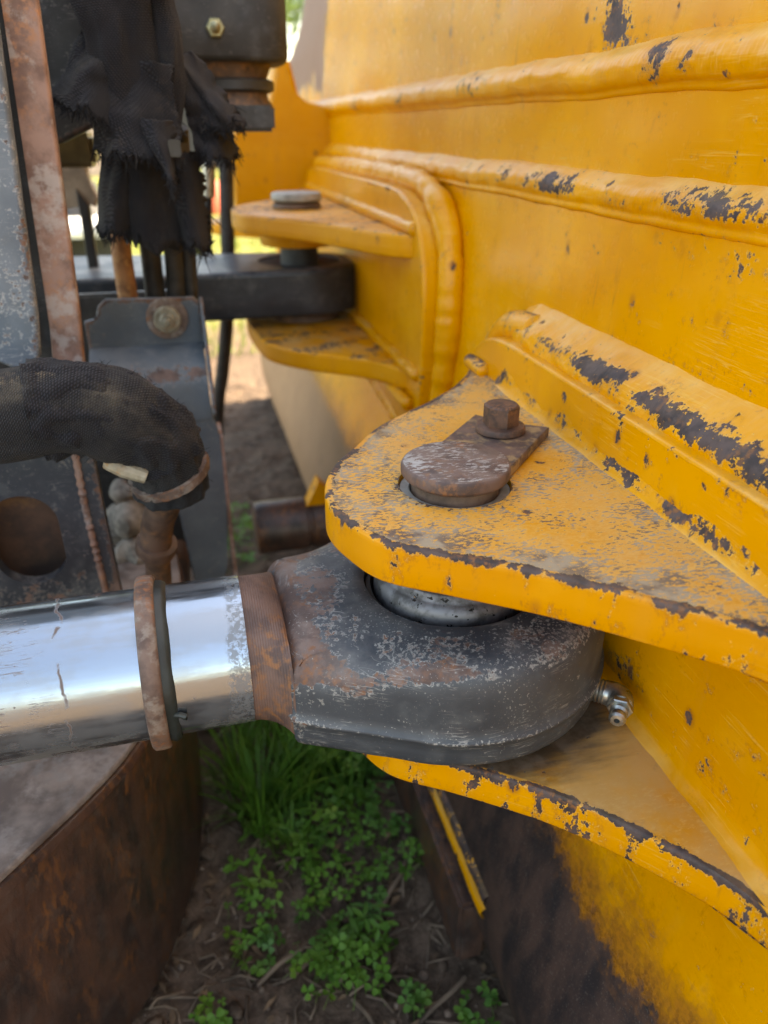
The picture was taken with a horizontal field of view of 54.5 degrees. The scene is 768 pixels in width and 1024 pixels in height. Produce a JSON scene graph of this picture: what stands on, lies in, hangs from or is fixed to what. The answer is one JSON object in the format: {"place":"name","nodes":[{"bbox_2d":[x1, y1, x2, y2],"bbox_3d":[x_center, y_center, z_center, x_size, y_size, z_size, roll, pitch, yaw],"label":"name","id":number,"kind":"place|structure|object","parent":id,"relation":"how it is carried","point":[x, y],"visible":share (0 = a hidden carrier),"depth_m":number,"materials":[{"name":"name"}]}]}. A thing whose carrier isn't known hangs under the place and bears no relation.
{"place":"outdoors","nodes":[
{"label":"outdoors","id":0,"kind":"place"},
{"bbox_2d":[109,478,132,502],"bbox_3d":[-0.316,-0.024,0.905,0.034,0.032,0.030,-7,28,-13],"label":"stone","id":1,"kind":"object","parent":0,"point":[118,492],"visible":0.77,"depth_m":0.89,"materials":[{"name":"grey stone"}]},
{"bbox_2d":[92,170,274,357],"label":"meadow grass","id":2,"kind":"structure","parent":0,"point":[240,322],"depth_m":4.88,"materials":[{"name":"yellow plant"}]},
{"bbox_2d":[286,1,303,60],"label":"sky","id":3,"kind":"structure","parent":0,"point":[290,51],"materials":[{"name":"white"}]},
{"bbox_2d":[91,170,515,1023],"bbox_3d":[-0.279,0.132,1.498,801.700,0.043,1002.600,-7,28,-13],"label":"ground","id":4,"kind":"structure","parent":0,"point":[267,474],"depth_m":0.88,"materials":[{"name":"soil"}]},
{"bbox_2d":[67,129,111,255],"bbox_3d":[-2.553,-2.015,4.410,1.900,1.158,1.460,-7,28,-13],"label":"parked trailer","id":5,"kind":"object","parent":4,"relation":"on","point":[77,237],"visible":0.16,"depth_m":4.39,"materials":[{"name":"beige paint"}]},
{"bbox_2d":[0,544,202,1023],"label":"push frame","id":6,"kind":"object","parent":4,"relation":"on","point":[99,853],"visible":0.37,"depth_m":0.63,"materials":[{"name":"metal"}]},
{"bbox_2d":[0,0,190,605],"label":"machine frame","id":7,"kind":"object","parent":6,"relation":"on","point":[56,541],"visible":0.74,"depth_m":0.67,"materials":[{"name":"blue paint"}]},
{"bbox_2d":[0,357,211,583],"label":"hydraulic hose","id":8,"kind":"object","parent":7,"relation":"attached to","point":[140,433],"visible":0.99,"depth_m":0.55,"materials":[{"name":"black rubber"}]},
{"bbox_2d":[111,234,137,297],"bbox_3d":[-0.296,-0.287,0.851,0.028,0.253,0.044,-21,34,-34],"label":"rusty tube","id":9,"kind":"object","parent":7,"relation":"hanging from","point":[123,268],"visible":0.22,"depth_m":0.85,"materials":[{"name":"brown metal"}]},
{"bbox_2d":[51,0,248,299],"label":"hose bundle","id":10,"kind":"object","parent":7,"relation":"attached to","point":[135,80],"visible":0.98,"depth_m":0.67,"materials":[{"name":"black fabric"}]},
{"bbox_2d":[211,159,234,433],"bbox_3d":[-0.301,-0.399,1.363,0.105,0.663,0.036,-7,28,-13],"label":"rubber hose","id":11,"kind":"object","parent":10,"relation":"hanging from","point":[226,202],"visible":0.45,"depth_m":1.38,"materials":[{"name":"black rubber"}]},
{"bbox_2d":[201,162,214,253],"bbox_3d":[-0.308,-0.507,1.311,0.042,0.201,0.023,-7,28,-13],"label":"thin hose","id":12,"kind":"object","parent":11,"relation":"attached to","point":[209,191],"visible":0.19,"depth_m":1.28,"materials":[{"name":"black rubber"}]},
{"bbox_2d":[84,296,237,579],"bbox_3d":[-0.262,-0.054,0.902,0.138,0.390,0.084,-7,28,-13],"label":"hose guard","id":13,"kind":"object","parent":7,"relation":"attached to","point":[161,342],"visible":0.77,"depth_m":0.86,"materials":[{"name":"metal"}]},
{"bbox_2d":[174,0,287,131],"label":"tilt cylinder","id":14,"kind":"object","parent":7,"relation":"attached to","point":[239,48],"visible":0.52,"depth_m":0.84,"materials":[{"name":"metal"}]},
{"bbox_2d":[106,503,121,544],"bbox_3d":[-0.342,0.016,0.953,0.048,0.058,0.051,-7,28,-13],"label":"stone","id":15,"kind":"object","parent":6,"relation":"on","point":[116,539],"visible":0.09,"depth_m":0.94,"materials":[{"name":"grey stone"}]},
{"bbox_2d":[115,535,144,564],"bbox_3d":[-0.307,0.053,0.929,0.055,0.059,0.056,4,28,7],"label":"stone","id":16,"kind":"object","parent":6,"relation":"on","point":[125,552],"visible":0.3,"depth_m":0.90,"materials":[{"name":"grey stone"}]},
{"bbox_2d":[112,499,143,538],"bbox_3d":[-0.309,0.008,0.912,0.044,0.053,0.042,19,33,32],"label":"stone","id":17,"kind":"object","parent":16,"relation":"on","point":[126,517],"visible":0.73,"depth_m":0.90,"materials":[{"name":"grey stone"}]},
{"bbox_2d":[182,108,218,169],"bbox_3d":[-2.067,-3.961,8.339,0.850,1.000,0.900,-7,28,-13],"label":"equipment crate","id":18,"kind":"object","parent":4,"relation":"on","point":[184,120],"visible":0.02,"depth_m":7.83,"materials":[{"name":"grey"}]},
{"bbox_2d":[188,992,232,1023],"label":"clover plant","id":19,"kind":"object","parent":4,"relation":"on","point":[211,1017],"visible":1,"depth_m":0.74,"materials":[{"name":"green plant"}]},
{"bbox_2d":[212,180,219,213],"bbox_3d":[-1.819,-3.286,7.771,0.220,0.320,0.220,-7,28,-13],"label":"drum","id":20,"kind":"object","parent":4,"relation":"on","point":[215,206],"visible":0.25,"depth_m":7.72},
{"bbox_2d":[228,502,252,540],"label":"clover plant","id":21,"kind":"object","parent":4,"relation":"on","point":[246,517],"visible":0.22,"depth_m":1.68,"materials":[{"name":"green plant"}]},
{"bbox_2d":[226,519,267,573],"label":"clover plant","id":22,"kind":"object","parent":4,"relation":"on","point":[244,555],"visible":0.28,"depth_m":1.54,"materials":[{"name":"green plant"}]},
{"bbox_2d":[212,720,283,749],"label":"grass tuft","id":23,"kind":"object","parent":4,"relation":"on","point":[236,726],"visible":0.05,"depth_m":1.08,"materials":[{"name":"green plant"}]},
{"bbox_2d":[223,888,276,942],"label":"clover plant","id":24,"kind":"object","parent":4,"relation":"on","point":[252,899],"visible":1,"depth_m":0.85,"materials":[{"name":"green plant"}]},
{"bbox_2d":[198,720,304,803],"bbox_3d":[-0.199,0.323,1.009,0.194,0.118,0.181,-1,27,-2],"label":"grass tuft","id":25,"kind":"object","parent":4,"relation":"on","point":[232,753],"visible":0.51,"depth_m":1.02,"materials":[{"name":"green plant"}]},
{"bbox_2d":[230,924,285,980],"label":"clover plant","id":26,"kind":"object","parent":4,"relation":"on","point":[267,934],"visible":0.98,"depth_m":0.81,"materials":[{"name":"green plant"}]},
{"bbox_2d":[194,721,342,850],"bbox_3d":[-0.166,0.340,0.928,0.240,0.148,0.234,-21,34,-34],"label":"grass tuft","id":27,"kind":"object","parent":4,"relation":"on","point":[259,802],"visible":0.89,"depth_m":0.94,"materials":[{"name":"green plant"}]},
{"bbox_2d":[223,807,332,907],"bbox_3d":[-0.132,0.410,0.910,0.104,0.041,0.134,16,31,28],"label":"weed plant","id":28,"kind":"object","parent":4,"relation":"on","point":[253,883],"visible":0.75,"depth_m":0.89,"materials":[{"name":"green plant"}]},
{"bbox_2d":[256,940,309,986],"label":"dry stalk","id":29,"kind":"object","parent":4,"relation":"on","point":[268,974],"visible":0.98,"depth_m":0.79,"materials":[{"name":"plant"}]},
{"bbox_2d":[230,754,349,847],"bbox_3d":[-0.119,0.361,0.960,0.146,0.068,0.151,-23,35,-37],"label":"weed plant","id":30,"kind":"object","parent":4,"relation":"on","point":[314,817],"visible":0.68,"depth_m":0.94,"materials":[{"name":"green plant"}]},
{"bbox_2d":[285,0,303,48],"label":"broad tree","id":31,"kind":"object","parent":4,"relation":"on","point":[294,27],"visible":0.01,"depth_m":19.20,"materials":[{"name":"green plant"}]},
{"bbox_2d":[212,721,377,814],"bbox_3d":[-0.112,0.306,0.986,0.228,0.147,0.204,-20,33,-34],"label":"grass tuft","id":32,"kind":"object","parent":4,"relation":"on","point":[293,768],"visible":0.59,"depth_m":0.97,"materials":[{"name":"green plant"}]},
{"bbox_2d":[245,789,344,875],"bbox_3d":[-0.111,0.391,0.914,0.112,0.068,0.106,20,33,33],"label":"grass tuft","id":33,"kind":"object","parent":4,"relation":"on","point":[282,837],"visible":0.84,"depth_m":0.92,"materials":[{"name":"green plant"}]},
{"bbox_2d":[286,0,303,49],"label":"broad tree","id":34,"kind":"object","parent":4,"relation":"on","point":[299,4],"visible":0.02,"depth_m":21.65,"materials":[{"name":"green plant"}]},
{"bbox_2d":[244,720,357,783],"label":"grass tuft","id":35,"kind":"object","parent":4,"relation":"on","point":[296,742],"visible":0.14,"depth_m":1.04,"materials":[{"name":"green plant"}]},
{"bbox_2d":[291,888,330,929],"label":"clover plant","id":36,"kind":"object","parent":4,"relation":"on","point":[323,901],"visible":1,"depth_m":0.85,"materials":[{"name":"green plant"}]},
{"bbox_2d":[146,728,478,1023],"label":"earth clods","id":37,"kind":"object","parent":4,"relation":"on","point":[234,1009],"visible":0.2,"depth_m":0.82,"materials":[{"name":"soil"}]},
{"bbox_2d":[258,769,374,877],"bbox_3d":[-0.091,0.392,0.946,0.150,0.073,0.154,-7,28,-13],"label":"clover plant","id":38,"kind":"object","parent":4,"relation":"on","point":[312,868],"visible":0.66,"depth_m":0.94,"materials":[{"name":"green plant"}]},
{"bbox_2d":[268,722,374,779],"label":"grass tuft","id":39,"kind":"object","parent":4,"relation":"on","point":[346,756],"visible":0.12,"depth_m":1.01,"materials":[{"name":"green plant"}]},
{"bbox_2d":[283,922,366,1009],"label":"clover plant","id":40,"kind":"object","parent":4,"relation":"on","point":[315,952],"visible":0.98,"depth_m":0.78,"materials":[{"name":"green plant"}]},
{"bbox_2d":[277,745,372,817],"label":"weed plant","id":41,"kind":"object","parent":4,"relation":"on","point":[329,790],"visible":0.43,"depth_m":0.98,"materials":[{"name":"green plant"}]},
{"bbox_2d":[145,384,508,1023],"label":"straw litter","id":42,"kind":"object","parent":4,"relation":"on","point":[176,995],"visible":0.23,"depth_m":0.80,"materials":[{"name":"brown plant"}]},
{"bbox_2d":[280,731,386,806],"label":"grass tuft","id":43,"kind":"object","parent":4,"relation":"on","point":[362,776],"visible":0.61,"depth_m":0.97,"materials":[{"name":"green plant"}]},
{"bbox_2d":[158,721,509,1023],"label":"dead leaves","id":44,"kind":"object","parent":4,"relation":"on","point":[226,893],"visible":0.27,"depth_m":0.82,"materials":[{"name":"brown plant"}]},
{"bbox_2d":[299,841,388,924],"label":"clover plant","id":45,"kind":"object","parent":4,"relation":"on","point":[371,875],"visible":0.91,"depth_m":0.88,"materials":[{"name":"green plant"}]},
{"bbox_2d":[292,775,401,886],"bbox_3d":[-0.048,0.400,0.941,0.139,0.071,0.144,-7,28,-13],"label":"clover plant","id":46,"kind":"object","parent":4,"relation":"on","point":[374,823],"visible":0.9,"depth_m":0.92,"materials":[{"name":"green plant"}]},
{"bbox_2d":[319,931,398,1010],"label":"clover plant","id":47,"kind":"object","parent":4,"relation":"on","point":[351,972],"visible":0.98,"depth_m":0.77,"materials":[{"name":"green plant"}]},
{"bbox_2d":[351,997,374,1023],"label":"dry stalk","id":48,"kind":"object","parent":4,"relation":"on","point":[364,1011],"visible":1,"depth_m":0.75,"materials":[{"name":"plant"}]},
{"bbox_2d":[322,760,404,846],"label":"clover plant","id":49,"kind":"object","parent":4,"relation":"on","point":[372,812],"visible":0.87,"depth_m":0.96,"materials":[{"name":"green plant"}]},
{"bbox_2d":[332,901,398,962],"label":"weed plant","id":50,"kind":"object","parent":4,"relation":"on","point":[355,924],"visible":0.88,"depth_m":0.82,"materials":[{"name":"green plant"}]},
{"bbox_2d":[349,812,423,889],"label":"clover plant","id":51,"kind":"object","parent":4,"relation":"on","point":[401,868],"visible":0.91,"depth_m":0.90,"materials":[{"name":"green plant"}]},
{"bbox_2d":[373,925,407,942],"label":"dry stalk","id":52,"kind":"object","parent":4,"relation":"on","point":[398,930],"visible":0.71,"depth_m":0.83,"materials":[{"name":"plant"}]},
{"bbox_2d":[379,860,406,916],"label":"dry stalk","id":53,"kind":"object","parent":4,"relation":"on","point":[394,883],"visible":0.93,"depth_m":0.87,"materials":[{"name":"plant"}]},
{"bbox_2d":[397,977,431,1020],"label":"clover plant","id":54,"kind":"object","parent":4,"relation":"on","point":[420,995],"visible":1,"depth_m":0.76,"materials":[{"name":"green plant"}]},
{"bbox_2d":[419,975,466,1023],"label":"dry stalk","id":55,"kind":"object","parent":4,"relation":"on","point":[446,996],"visible":1,"depth_m":0.77,"materials":[{"name":"plant"}]},
{"bbox_2d":[454,980,501,1023],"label":"clover plant","id":56,"kind":"object","parent":4,"relation":"on","point":[466,1014],"visible":1,"depth_m":0.76,"materials":[{"name":"green plant"}]},
{"bbox_2d":[212,0,767,1023],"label":"dozer blade","id":57,"kind":"object","parent":4,"relation":"on","point":[552,214],"visible":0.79,"depth_m":0.52,"materials":[{"name":"yellow paint"}]},
{"bbox_2d":[74,252,354,320],"bbox_3d":[-0.552,-0.344,1.152,1.028,0.069,0.275,-7,28,-13],"label":"blade arm","id":58,"kind":"object","parent":57,"relation":"attached to","point":[235,286],"visible":0.53,"depth_m":1.12},
{"bbox_2d":[59,132,100,267],"bbox_3d":[-0.425,-0.426,1.046,0.069,0.200,0.198,-11,29,-20],"label":"linkage post","id":59,"kind":"object","parent":58,"relation":"on","point":[77,163],"visible":0.63,"depth_m":1.08,"materials":[{"name":"grey metal"}]},
{"bbox_2d":[271,190,321,265],"bbox_3d":[-0.136,-0.399,1.196,0.078,0.212,0.078,-7,28,-13],"label":"pivot pin","id":60,"kind":"object","parent":57,"relation":"attached to","point":[296,200],"visible":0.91,"depth_m":1.14,"materials":[{"name":"grey metal"}]},
{"bbox_2d":[0,542,604,765],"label":"hydraulic cylinder","id":61,"kind":"object","parent":57,"relation":"attached to","point":[330,645],"visible":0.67,"depth_m":0.46,"materials":[{"name":"silver metal"}]},
{"bbox_2d":[590,679,633,725],"bbox_3d":[0.150,0.127,0.496,0.032,0.018,0.035,13,30,24],"label":"grease fitting","id":62,"kind":"object","parent":61,"relation":"attached to","point":[616,699],"visible":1,"depth_m":0.49,"materials":[{"name":"metal"}]},
{"bbox_2d":[401,399,548,507],"bbox_3d":[0.064,0.051,0.564,0.071,0.249,0.145,14,30,25],"label":"pivot pin","id":63,"kind":"object","parent":57,"relation":"attached to","point":[475,460],"visible":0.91,"depth_m":0.49,"materials":[{"name":"metal"}]},
{"bbox_2d":[143,736,482,1023],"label":"gravel","id":64,"kind":"structure","parent":0,"point":[423,974],"depth_m":0.81,"materials":[{"name":"gravel"}]}
]}

